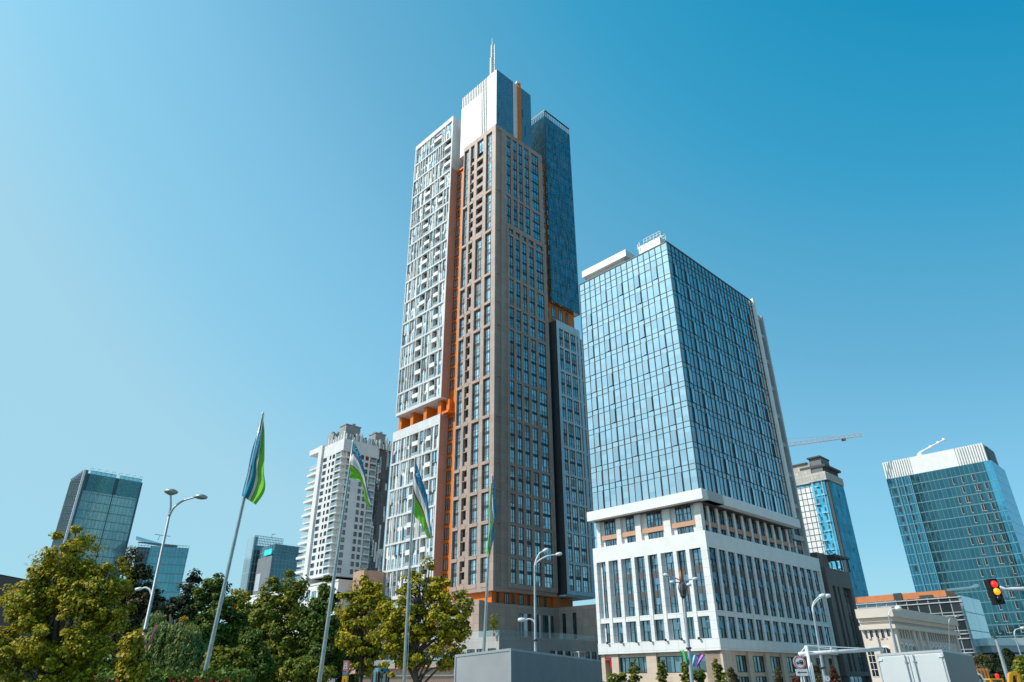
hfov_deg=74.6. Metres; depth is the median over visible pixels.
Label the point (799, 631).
window
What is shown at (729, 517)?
window
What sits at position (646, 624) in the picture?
window
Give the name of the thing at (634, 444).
open window
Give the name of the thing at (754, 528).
window
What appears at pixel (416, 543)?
window
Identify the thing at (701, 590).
window
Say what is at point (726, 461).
open window
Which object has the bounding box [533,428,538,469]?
window
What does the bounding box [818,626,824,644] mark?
window
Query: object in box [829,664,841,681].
young tree
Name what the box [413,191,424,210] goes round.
window
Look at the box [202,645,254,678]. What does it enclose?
shrub
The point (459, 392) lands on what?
window
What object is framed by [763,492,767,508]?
open window
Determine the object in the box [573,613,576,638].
podium window
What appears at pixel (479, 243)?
window
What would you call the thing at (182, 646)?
willow tree
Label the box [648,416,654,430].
open window
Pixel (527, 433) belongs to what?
window
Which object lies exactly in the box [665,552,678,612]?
window
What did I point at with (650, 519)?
window
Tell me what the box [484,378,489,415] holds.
window
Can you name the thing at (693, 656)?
banner
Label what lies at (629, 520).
window
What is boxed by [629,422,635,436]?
open window
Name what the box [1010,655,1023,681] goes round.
broadleaf tree
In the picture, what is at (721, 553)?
window
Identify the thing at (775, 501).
open window
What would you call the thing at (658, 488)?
open window
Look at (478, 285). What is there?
window
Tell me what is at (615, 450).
open window
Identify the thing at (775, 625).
window
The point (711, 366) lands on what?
open window
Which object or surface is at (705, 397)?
open window
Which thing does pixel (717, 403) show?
open window
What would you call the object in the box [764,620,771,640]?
window
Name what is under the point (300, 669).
shrub
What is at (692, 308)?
open window
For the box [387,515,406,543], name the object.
window
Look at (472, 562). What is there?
window
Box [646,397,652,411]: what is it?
open window
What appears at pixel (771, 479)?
open window
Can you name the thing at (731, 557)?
window
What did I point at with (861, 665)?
window
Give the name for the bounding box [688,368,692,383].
open window
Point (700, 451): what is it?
open window
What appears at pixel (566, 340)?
window
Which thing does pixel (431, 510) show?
window
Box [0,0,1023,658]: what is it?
sky
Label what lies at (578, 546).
window
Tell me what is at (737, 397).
open window
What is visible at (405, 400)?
window
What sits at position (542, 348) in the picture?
window
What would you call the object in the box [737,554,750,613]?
window
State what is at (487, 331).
window
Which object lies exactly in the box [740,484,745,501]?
open window
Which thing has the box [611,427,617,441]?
open window
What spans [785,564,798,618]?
window
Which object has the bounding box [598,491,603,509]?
open window
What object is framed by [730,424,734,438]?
open window
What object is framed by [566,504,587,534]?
window
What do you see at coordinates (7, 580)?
dark hall
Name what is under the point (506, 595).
podium window
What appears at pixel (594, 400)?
open window
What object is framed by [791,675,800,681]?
young tree
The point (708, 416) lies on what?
open window
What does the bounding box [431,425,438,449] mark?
window
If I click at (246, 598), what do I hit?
broadleaf tree
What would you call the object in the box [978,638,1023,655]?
white low building
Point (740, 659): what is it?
window
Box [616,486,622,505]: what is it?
open window
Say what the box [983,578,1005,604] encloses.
traffic light
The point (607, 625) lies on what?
window
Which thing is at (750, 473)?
open window
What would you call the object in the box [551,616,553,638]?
podium window
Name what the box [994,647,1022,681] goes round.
tree
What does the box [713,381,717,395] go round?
open window
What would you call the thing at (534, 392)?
window
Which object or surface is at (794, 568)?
window
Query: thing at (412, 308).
window
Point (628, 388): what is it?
open window
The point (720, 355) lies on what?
open window
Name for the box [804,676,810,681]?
window
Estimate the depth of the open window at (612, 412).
131.00 m
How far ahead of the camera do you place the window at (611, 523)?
124.91 m
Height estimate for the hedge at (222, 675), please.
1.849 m
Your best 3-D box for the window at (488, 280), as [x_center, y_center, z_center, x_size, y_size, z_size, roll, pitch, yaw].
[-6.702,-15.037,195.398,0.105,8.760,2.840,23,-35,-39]
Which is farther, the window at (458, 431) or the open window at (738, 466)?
the window at (458, 431)
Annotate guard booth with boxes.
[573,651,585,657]
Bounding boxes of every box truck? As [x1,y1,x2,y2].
[454,648,603,681]
[876,649,980,681]
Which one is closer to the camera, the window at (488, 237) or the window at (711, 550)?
the window at (711, 550)
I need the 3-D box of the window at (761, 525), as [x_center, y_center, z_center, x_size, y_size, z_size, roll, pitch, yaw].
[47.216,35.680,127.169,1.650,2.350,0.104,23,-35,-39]
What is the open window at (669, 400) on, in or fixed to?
in the office block at (691, 470)
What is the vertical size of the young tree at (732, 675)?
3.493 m
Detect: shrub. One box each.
[114,629,152,681]
[178,616,197,626]
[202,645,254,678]
[237,626,276,681]
[275,656,337,681]
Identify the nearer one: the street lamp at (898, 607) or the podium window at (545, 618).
the street lamp at (898, 607)
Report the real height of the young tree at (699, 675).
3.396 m
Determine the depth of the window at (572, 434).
192.71 m
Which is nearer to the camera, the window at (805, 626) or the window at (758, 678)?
the window at (758, 678)
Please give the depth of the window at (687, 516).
114.71 m
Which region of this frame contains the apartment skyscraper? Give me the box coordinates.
[372,38,602,680]
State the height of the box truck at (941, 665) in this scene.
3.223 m
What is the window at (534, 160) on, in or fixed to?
in the apartment skyscraper
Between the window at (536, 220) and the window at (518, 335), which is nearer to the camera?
the window at (518, 335)
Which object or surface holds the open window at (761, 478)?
in the office block at (691, 470)
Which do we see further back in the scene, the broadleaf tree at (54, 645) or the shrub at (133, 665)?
the broadleaf tree at (54, 645)
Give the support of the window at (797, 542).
in the office block at (691, 470)
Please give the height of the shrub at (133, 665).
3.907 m
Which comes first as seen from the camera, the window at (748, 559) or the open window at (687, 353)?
the window at (748, 559)
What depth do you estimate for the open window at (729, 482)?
120.18 m
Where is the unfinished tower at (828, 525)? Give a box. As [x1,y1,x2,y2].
[792,455,868,596]
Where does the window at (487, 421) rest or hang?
in the apartment skyscraper
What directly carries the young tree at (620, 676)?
on the road
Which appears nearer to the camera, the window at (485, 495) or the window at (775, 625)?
the window at (775, 625)
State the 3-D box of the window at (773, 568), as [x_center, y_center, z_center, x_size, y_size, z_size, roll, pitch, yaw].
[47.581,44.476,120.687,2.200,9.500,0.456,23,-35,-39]
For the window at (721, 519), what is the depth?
118.06 m
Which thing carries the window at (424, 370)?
in the apartment skyscraper
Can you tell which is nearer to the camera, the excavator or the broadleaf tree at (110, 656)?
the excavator
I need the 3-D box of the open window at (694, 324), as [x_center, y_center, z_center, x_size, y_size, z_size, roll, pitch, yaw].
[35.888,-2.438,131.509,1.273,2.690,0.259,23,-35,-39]
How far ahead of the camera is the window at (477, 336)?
189.35 m
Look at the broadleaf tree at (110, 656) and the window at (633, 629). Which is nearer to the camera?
the broadleaf tree at (110, 656)
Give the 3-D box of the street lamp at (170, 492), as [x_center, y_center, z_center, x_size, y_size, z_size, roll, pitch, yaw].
[-11.809,9.141,22.314,1.831,8.545,0.477,0,-27,0]
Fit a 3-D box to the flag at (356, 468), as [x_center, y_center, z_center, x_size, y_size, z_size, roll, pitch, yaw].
[-6.856,6.035,30.572,1.228,3.219,0.408,0,-27,0]
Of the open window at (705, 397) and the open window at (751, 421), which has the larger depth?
the open window at (751, 421)
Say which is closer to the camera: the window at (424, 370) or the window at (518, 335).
the window at (518, 335)
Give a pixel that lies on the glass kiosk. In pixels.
(378, 674)
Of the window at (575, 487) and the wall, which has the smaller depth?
the wall
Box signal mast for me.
[1000,586,1023,597]
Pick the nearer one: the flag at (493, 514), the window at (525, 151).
the flag at (493, 514)
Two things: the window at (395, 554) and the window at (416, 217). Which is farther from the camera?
the window at (416, 217)
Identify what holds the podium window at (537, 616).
in the apartment skyscraper
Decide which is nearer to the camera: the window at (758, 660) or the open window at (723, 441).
the window at (758, 660)
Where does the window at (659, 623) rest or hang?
in the office block at (691, 470)
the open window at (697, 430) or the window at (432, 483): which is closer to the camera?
the open window at (697, 430)
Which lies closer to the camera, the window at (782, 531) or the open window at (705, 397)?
the open window at (705, 397)
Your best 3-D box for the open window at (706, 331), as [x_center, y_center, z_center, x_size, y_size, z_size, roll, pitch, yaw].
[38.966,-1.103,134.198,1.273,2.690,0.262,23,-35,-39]
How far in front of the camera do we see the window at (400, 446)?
201.00 m
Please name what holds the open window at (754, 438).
in the office block at (691, 470)
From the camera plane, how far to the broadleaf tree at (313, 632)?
40.95 m
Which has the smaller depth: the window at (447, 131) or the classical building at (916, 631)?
the classical building at (916, 631)
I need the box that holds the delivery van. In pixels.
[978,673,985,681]
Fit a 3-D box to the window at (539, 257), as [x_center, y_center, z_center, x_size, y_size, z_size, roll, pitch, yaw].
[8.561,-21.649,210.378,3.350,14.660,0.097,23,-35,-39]
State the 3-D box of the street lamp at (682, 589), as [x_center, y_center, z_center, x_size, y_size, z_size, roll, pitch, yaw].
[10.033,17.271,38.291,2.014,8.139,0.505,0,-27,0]
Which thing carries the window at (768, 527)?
in the office block at (691, 470)
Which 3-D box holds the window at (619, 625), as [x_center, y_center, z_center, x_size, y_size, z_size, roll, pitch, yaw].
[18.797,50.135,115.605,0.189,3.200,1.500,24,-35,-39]
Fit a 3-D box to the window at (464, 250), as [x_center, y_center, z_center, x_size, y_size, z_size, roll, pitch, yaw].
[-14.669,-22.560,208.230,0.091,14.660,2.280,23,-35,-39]
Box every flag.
[242,419,264,504]
[348,444,370,507]
[413,463,432,538]
[486,479,495,556]
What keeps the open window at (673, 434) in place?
in the office block at (691, 470)
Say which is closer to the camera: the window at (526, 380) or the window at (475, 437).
the window at (475, 437)
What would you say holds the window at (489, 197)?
in the apartment skyscraper
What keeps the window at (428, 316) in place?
in the apartment skyscraper
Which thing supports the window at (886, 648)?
in the classical building at (916, 631)
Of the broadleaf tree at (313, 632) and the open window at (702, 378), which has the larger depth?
the open window at (702, 378)
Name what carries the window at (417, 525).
in the apartment skyscraper
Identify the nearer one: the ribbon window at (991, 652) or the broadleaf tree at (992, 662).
the broadleaf tree at (992, 662)
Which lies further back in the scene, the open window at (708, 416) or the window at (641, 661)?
the open window at (708, 416)
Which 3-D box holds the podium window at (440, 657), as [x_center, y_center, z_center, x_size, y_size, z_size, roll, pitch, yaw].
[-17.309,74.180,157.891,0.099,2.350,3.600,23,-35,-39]
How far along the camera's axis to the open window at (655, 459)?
120.42 m
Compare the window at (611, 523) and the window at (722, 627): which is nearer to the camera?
the window at (722, 627)
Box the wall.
[363,675,453,681]
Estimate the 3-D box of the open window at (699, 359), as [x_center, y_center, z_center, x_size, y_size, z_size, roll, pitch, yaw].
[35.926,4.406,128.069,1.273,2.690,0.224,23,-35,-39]
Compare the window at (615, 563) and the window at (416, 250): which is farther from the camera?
the window at (416, 250)
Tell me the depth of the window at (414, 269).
229.75 m
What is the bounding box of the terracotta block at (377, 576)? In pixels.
[347,568,384,674]
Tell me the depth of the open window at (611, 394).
132.77 m
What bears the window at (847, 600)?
in the brown office
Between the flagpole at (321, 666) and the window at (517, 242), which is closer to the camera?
the flagpole at (321, 666)
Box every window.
[373,654,381,664]
[383,570,403,596]
[384,654,392,663]
[385,542,405,570]
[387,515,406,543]
[388,487,408,516]
[391,460,410,489]
[393,435,411,462]
[398,390,411,412]
[399,364,414,392]
[400,341,415,367]
[403,319,416,345]
[404,296,419,322]
[406,274,421,301]
[407,257,421,280]
[408,238,423,262]
[410,222,422,244]
[411,206,424,227]
[412,539,419,565]
[412,567,418,586]
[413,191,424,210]
[413,517,420,537]
[414,144,444,180]
[414,161,443,195]
[416,137,433,163]
[417,455,424,479]
[418,381,428,403]
[418,430,425,453]
[420,355,429,382]
[421,332,431,356]
[422,309,432,334]
[424,288,432,310]
[425,536,433,562]
[425,565,431,585]
[427,140,594,587]
[428,478,435,505]
[429,212,437,230]
[429,507,434,533]
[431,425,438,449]
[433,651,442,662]
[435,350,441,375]
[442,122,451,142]
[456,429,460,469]
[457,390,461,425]
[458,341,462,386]
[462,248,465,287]
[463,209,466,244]
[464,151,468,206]
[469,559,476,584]
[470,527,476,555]
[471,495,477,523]
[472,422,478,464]
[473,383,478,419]
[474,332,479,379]
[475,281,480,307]
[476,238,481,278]
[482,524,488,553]
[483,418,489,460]
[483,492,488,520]
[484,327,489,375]
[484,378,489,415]
[485,275,490,301]
[486,192,491,230]
[486,232,490,273]
[487,133,491,190]
[496,592,498,602]
[504,593,508,603]
[507,137,510,194]
[509,235,512,276]
[510,330,513,377]
[510,420,514,462]
[513,141,516,198]
[516,239,519,280]
[517,333,520,380]
[518,145,522,201]
[518,423,522,464]
[519,594,522,604]
[520,614,522,636]
[522,243,526,283]
[524,149,528,205]
[524,336,528,383]
[525,425,529,466]
[527,614,530,637]
[529,247,533,287]
[531,154,538,211]
[531,339,536,386]
[532,389,537,425]
[533,212,539,240]
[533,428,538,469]
[533,615,538,637]
[536,251,543,292]
[536,596,539,605]
[537,293,544,319]
[538,342,546,390]
[540,392,547,428]
[541,430,549,472]
[542,474,549,498]
[543,501,550,529]
[543,615,548,638]
[544,532,551,560]
[545,563,552,587]
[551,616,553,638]
[559,329,577,352]
[560,348,578,375]
[561,372,579,399]
[562,396,581,425]
[562,614,566,638]
[563,422,582,450]
[564,448,584,477]
[565,475,585,505]
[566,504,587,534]
[568,533,589,564]
[569,564,590,592]
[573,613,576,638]
[586,279,784,494]
[592,397,596,410]
[593,414,598,428]
[594,433,599,446]
[595,452,600,466]
[597,471,602,485]
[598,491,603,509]
[602,562,608,618]
[604,521,609,535]
[606,623,610,642]
[607,373,612,386]
[609,391,614,404]
[609,520,615,534]
[610,409,615,422]
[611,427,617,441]
[613,446,618,461]
[613,560,621,617]
[614,466,620,481]
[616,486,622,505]
[617,623,623,642]
[620,657,646,673]
[621,332,626,345]
[623,349,628,362]
[624,366,630,380]
[625,559,635,616]
[626,384,631,398]
[626,516,634,531]
[628,403,633,417]
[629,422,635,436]
[630,621,637,641]
[631,441,637,456]
[633,461,639,476]
[634,275,639,288]
[635,291,641,304]
[635,482,641,501]
[637,307,642,321]
[637,557,648,615]
[639,324,644,338]
[641,342,646,355]
[642,360,648,373]
[643,620,651,640]
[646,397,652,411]
[646,512,653,527]
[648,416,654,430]
[650,436,656,451]
[650,555,662,613]
[651,267,656,280]
[652,456,659,471]
[653,283,659,296]
[654,511,661,526]
[655,300,661,313]
[655,477,661,496]
[656,619,664,640]
[657,317,663,330]
[658,655,706,672]
[659,334,665,348]
[661,352,667,366]
[663,371,670,385]
[665,390,672,405]
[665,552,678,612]
[668,410,674,425]
[670,430,677,445]
[672,618,681,639]
[673,451,680,466]
[674,263,678,277]
[675,472,683,492]
[675,507,682,522]
[676,280,680,293]
[678,297,682,310]
[678,550,691,611]
[681,314,685,328]
[682,505,691,520]
[683,332,687,345]
[685,350,690,364]
[686,272,689,284]
[687,617,695,638]
[688,288,692,301]
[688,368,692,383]
[690,304,694,317]
[691,388,695,402]
[692,548,707,610]
[693,321,697,335]
[693,408,698,423]
[695,339,699,352]
[696,428,701,443]
[698,357,702,370]
[699,449,704,464]
[701,375,705,389]
[701,616,711,637]
[702,312,706,324]
[702,470,707,489]
[703,394,708,408]
[705,329,709,342]
[706,413,711,428]
[707,346,711,359]
[709,433,714,448]
[709,508,715,522]
[709,548,722,609]
[710,363,714,377]
[712,454,717,469]
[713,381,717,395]
[715,475,720,493]
[716,400,720,414]
[718,511,724,524]
[718,616,726,637]
[719,352,723,365]
[719,550,732,611]
[721,370,725,382]
[722,439,726,453]
[724,387,728,401]
[725,459,729,474]
[727,406,731,419]
[727,514,732,526]
[728,479,733,497]
[728,552,741,612]
[728,617,736,638]
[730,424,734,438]
[733,444,738,458]
[735,393,739,406]
[735,516,741,529]
[736,655,747,671]
[737,464,741,478]
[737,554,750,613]
[738,411,742,424]
[738,618,745,638]
[739,676,748,681]
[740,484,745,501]
[742,430,746,443]
[743,518,749,531]
[745,449,749,462]
[746,556,759,614]
[747,619,754,639]
[748,468,752,482]
[749,416,753,429]
[751,488,756,505]
[751,521,756,533]
[752,434,756,448]
[753,656,764,671]
[754,558,767,615]
[756,453,760,467]
[756,620,763,640]
[756,676,766,681]
[759,472,763,486]
[759,523,764,535]
[762,559,775,616]
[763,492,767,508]
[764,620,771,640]
[766,525,771,537]
[770,476,774,490]
[770,561,783,616]
[770,656,781,671]
[773,495,778,512]
[773,621,780,641]
[774,527,779,539]
[778,563,791,617]
[781,529,786,541]
[781,622,787,641]
[783,499,788,515]
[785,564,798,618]
[786,657,796,671]
[789,623,795,642]
[791,529,799,535]
[793,539,803,554]
[793,566,805,619]
[796,624,803,642]
[800,568,812,620]
[804,625,810,643]
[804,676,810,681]
[806,569,819,621]
[811,625,816,643]
[813,571,826,621]
[815,658,821,672]
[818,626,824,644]
[824,627,830,644]
[844,596,853,619]
[849,619,858,643]
[849,676,866,681]
[855,644,864,671]
[868,652,878,676]
[883,646,890,653]
[984,652,1023,654]
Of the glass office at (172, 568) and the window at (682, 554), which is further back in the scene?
the glass office at (172, 568)
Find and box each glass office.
[112,534,188,657]
[239,534,303,595]
[855,590,990,663]
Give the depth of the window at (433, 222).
230.76 m
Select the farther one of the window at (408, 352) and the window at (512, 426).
the window at (408, 352)
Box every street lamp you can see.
[135,489,207,641]
[518,548,561,651]
[663,570,697,681]
[812,593,830,681]
[888,605,901,652]
[947,584,978,590]
[949,615,959,650]
[992,634,1007,681]
[1014,626,1023,654]
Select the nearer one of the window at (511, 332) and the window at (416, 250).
the window at (511, 332)
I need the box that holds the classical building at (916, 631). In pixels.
[855,607,961,681]
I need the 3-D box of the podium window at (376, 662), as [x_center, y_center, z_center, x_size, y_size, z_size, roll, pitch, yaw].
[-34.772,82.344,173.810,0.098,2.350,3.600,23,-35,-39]
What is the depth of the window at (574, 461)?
189.21 m
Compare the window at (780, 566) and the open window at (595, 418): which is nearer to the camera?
the window at (780, 566)
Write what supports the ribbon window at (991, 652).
in the white low building at (988, 646)
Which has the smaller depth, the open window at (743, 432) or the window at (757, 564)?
the window at (757, 564)
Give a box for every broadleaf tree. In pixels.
[0,524,137,681]
[102,604,129,681]
[109,545,163,667]
[189,572,250,650]
[229,588,263,647]
[248,569,312,681]
[286,574,351,681]
[287,603,313,681]
[330,618,366,681]
[333,574,391,681]
[365,555,474,681]
[973,653,989,667]
[980,653,1005,681]
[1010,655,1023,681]
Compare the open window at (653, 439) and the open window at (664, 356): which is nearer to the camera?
the open window at (653, 439)
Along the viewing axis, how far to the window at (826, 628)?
128.84 m
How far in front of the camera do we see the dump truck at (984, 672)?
42.95 m
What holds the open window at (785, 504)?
in the office block at (691, 470)
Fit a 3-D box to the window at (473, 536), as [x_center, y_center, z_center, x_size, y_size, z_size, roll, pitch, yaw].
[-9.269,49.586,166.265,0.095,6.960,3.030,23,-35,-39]
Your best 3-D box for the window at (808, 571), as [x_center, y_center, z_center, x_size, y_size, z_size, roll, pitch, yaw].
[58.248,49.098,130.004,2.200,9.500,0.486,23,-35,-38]
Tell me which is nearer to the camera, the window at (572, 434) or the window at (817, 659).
the window at (817, 659)
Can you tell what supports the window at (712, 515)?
in the office block at (691, 470)
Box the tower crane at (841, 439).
[787,433,863,445]
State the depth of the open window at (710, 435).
121.08 m
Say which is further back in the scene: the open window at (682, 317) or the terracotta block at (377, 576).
the terracotta block at (377, 576)
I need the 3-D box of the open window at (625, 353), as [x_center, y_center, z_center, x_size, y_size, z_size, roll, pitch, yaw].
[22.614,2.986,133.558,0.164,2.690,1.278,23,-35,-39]
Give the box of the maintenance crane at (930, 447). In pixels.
[917,438,945,455]
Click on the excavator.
(1010, 675)
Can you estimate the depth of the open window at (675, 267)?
133.78 m
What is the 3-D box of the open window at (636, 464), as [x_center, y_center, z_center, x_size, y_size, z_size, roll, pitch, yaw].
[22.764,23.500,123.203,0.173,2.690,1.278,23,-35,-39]
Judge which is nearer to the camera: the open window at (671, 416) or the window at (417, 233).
the open window at (671, 416)
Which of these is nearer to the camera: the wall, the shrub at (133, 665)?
the shrub at (133, 665)
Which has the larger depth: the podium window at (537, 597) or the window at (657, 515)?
the podium window at (537, 597)
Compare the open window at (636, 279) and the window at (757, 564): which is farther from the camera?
the open window at (636, 279)
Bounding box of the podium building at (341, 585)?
[245,579,352,681]
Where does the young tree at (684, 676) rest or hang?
on the road
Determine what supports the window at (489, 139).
in the apartment skyscraper
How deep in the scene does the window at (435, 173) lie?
243.02 m
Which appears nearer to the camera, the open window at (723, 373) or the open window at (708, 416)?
the open window at (708, 416)
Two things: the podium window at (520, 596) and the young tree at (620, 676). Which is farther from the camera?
the podium window at (520, 596)
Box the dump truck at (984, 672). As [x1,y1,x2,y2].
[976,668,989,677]
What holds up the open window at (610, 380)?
in the office block at (691, 470)
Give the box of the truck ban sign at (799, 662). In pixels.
[793,656,808,681]
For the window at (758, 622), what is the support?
in the office block at (691, 470)
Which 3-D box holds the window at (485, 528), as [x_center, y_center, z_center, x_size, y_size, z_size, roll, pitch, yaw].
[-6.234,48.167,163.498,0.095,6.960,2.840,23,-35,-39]
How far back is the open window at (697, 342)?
129.66 m
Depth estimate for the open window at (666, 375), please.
124.51 m
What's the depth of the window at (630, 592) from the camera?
117.20 m
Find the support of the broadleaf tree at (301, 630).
on the ground
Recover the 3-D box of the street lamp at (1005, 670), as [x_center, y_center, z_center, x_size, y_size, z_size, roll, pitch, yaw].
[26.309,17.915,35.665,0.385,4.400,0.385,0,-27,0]
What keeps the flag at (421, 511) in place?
attached to the flagpole at (407, 609)
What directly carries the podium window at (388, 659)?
in the apartment skyscraper
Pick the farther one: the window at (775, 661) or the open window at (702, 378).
the open window at (702, 378)
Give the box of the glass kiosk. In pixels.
[371,666,389,681]
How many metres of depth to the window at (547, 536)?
173.19 m
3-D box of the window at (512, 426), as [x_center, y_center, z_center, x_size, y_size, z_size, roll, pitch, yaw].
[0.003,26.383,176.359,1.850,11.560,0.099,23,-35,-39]
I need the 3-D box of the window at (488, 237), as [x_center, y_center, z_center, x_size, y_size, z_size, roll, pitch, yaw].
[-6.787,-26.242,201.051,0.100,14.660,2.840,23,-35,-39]
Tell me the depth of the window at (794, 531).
136.49 m
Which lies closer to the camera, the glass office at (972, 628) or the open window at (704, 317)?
the open window at (704, 317)
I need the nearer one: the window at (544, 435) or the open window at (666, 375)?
the open window at (666, 375)
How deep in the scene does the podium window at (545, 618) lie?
163.39 m
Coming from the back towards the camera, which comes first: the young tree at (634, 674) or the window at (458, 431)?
the window at (458, 431)
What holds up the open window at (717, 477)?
in the office block at (691, 470)
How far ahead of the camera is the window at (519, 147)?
222.13 m
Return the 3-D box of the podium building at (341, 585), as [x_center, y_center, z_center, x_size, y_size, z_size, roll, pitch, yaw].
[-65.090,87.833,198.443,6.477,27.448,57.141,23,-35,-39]
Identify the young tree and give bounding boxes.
[607,672,626,681]
[627,658,642,681]
[655,660,667,681]
[679,662,689,681]
[693,669,705,681]
[711,658,726,681]
[727,667,739,681]
[773,666,783,681]
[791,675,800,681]
[812,664,822,681]
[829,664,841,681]
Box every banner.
[146,624,157,648]
[680,650,687,663]
[691,651,695,666]
[696,652,703,666]
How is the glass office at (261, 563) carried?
on the ground
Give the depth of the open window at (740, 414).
132.50 m
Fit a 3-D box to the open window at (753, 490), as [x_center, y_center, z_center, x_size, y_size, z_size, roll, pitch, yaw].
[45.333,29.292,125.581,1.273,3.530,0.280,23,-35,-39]
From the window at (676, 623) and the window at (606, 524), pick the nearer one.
the window at (676, 623)
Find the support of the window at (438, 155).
in the apartment skyscraper
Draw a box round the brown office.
[810,552,872,681]
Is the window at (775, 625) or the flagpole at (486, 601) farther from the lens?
the window at (775, 625)
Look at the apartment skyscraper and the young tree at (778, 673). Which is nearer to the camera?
the young tree at (778, 673)
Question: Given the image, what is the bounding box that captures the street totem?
[342,661,349,681]
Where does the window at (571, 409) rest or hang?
in the apartment skyscraper
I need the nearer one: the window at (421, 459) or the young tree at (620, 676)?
the young tree at (620, 676)
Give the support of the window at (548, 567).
in the apartment skyscraper
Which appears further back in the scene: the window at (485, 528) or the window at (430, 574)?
the window at (430, 574)
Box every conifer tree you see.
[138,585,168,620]
[156,568,202,623]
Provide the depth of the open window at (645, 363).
129.00 m
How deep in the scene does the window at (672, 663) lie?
107.00 m
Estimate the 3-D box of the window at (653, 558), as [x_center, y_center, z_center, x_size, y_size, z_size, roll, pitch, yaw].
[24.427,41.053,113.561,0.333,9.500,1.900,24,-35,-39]
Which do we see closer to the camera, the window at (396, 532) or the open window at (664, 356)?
the open window at (664, 356)
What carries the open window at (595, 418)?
in the office block at (691, 470)
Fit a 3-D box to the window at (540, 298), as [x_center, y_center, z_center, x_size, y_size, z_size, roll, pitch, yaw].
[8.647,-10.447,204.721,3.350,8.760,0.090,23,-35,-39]
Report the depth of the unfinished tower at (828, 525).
364.15 m
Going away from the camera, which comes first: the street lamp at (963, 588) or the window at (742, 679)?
the window at (742, 679)
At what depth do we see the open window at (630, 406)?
128.28 m
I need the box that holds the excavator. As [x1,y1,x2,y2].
[984,671,1020,681]
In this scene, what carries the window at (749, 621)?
in the office block at (691, 470)
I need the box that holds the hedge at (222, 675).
[94,663,257,681]
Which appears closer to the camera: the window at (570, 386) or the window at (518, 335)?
the window at (518, 335)
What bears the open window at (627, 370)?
in the office block at (691, 470)
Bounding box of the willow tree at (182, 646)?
[139,611,207,673]
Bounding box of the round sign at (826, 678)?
[824,675,829,681]
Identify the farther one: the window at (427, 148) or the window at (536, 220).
the window at (427, 148)
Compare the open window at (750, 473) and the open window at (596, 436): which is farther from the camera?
the open window at (596, 436)
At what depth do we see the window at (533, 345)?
193.51 m
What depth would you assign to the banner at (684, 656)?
37.96 m
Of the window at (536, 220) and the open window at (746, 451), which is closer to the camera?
the open window at (746, 451)
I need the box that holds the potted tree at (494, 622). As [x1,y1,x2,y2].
[487,613,498,635]
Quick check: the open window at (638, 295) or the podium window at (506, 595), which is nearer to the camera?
the open window at (638, 295)
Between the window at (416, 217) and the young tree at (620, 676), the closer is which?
the young tree at (620, 676)
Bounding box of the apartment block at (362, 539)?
[295,423,391,584]
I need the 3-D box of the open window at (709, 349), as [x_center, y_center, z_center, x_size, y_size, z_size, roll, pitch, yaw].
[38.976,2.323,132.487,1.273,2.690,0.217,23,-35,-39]
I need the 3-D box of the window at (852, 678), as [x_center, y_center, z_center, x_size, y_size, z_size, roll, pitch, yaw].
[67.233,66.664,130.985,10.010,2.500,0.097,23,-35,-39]
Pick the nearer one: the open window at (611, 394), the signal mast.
the signal mast
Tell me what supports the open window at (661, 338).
in the office block at (691, 470)
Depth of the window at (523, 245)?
206.32 m
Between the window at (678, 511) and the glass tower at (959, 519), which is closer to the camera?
the window at (678, 511)
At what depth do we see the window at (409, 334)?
219.28 m
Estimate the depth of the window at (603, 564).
120.67 m
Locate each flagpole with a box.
[203,412,263,679]
[317,440,354,681]
[402,457,415,681]
[482,474,493,651]
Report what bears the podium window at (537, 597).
in the apartment skyscraper
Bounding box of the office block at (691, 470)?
[579,231,840,681]
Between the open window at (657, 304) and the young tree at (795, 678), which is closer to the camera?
the young tree at (795, 678)
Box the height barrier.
[798,645,883,681]
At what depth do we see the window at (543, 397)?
189.77 m
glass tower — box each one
[48,468,142,681]
[882,443,1023,637]
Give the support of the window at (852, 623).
in the brown office
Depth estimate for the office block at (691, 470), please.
124.28 m
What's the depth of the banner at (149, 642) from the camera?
21.82 m
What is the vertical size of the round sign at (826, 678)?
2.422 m
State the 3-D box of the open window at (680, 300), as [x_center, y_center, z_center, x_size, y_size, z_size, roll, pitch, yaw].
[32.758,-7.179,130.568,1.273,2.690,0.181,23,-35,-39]
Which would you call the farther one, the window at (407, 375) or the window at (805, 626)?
the window at (407, 375)
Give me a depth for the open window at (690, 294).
134.83 m
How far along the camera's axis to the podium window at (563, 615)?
165.62 m
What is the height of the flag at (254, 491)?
3.676 m
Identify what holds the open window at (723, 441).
in the office block at (691, 470)
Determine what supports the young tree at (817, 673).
on the ground
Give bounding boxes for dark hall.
[0,574,80,681]
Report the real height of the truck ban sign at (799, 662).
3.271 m

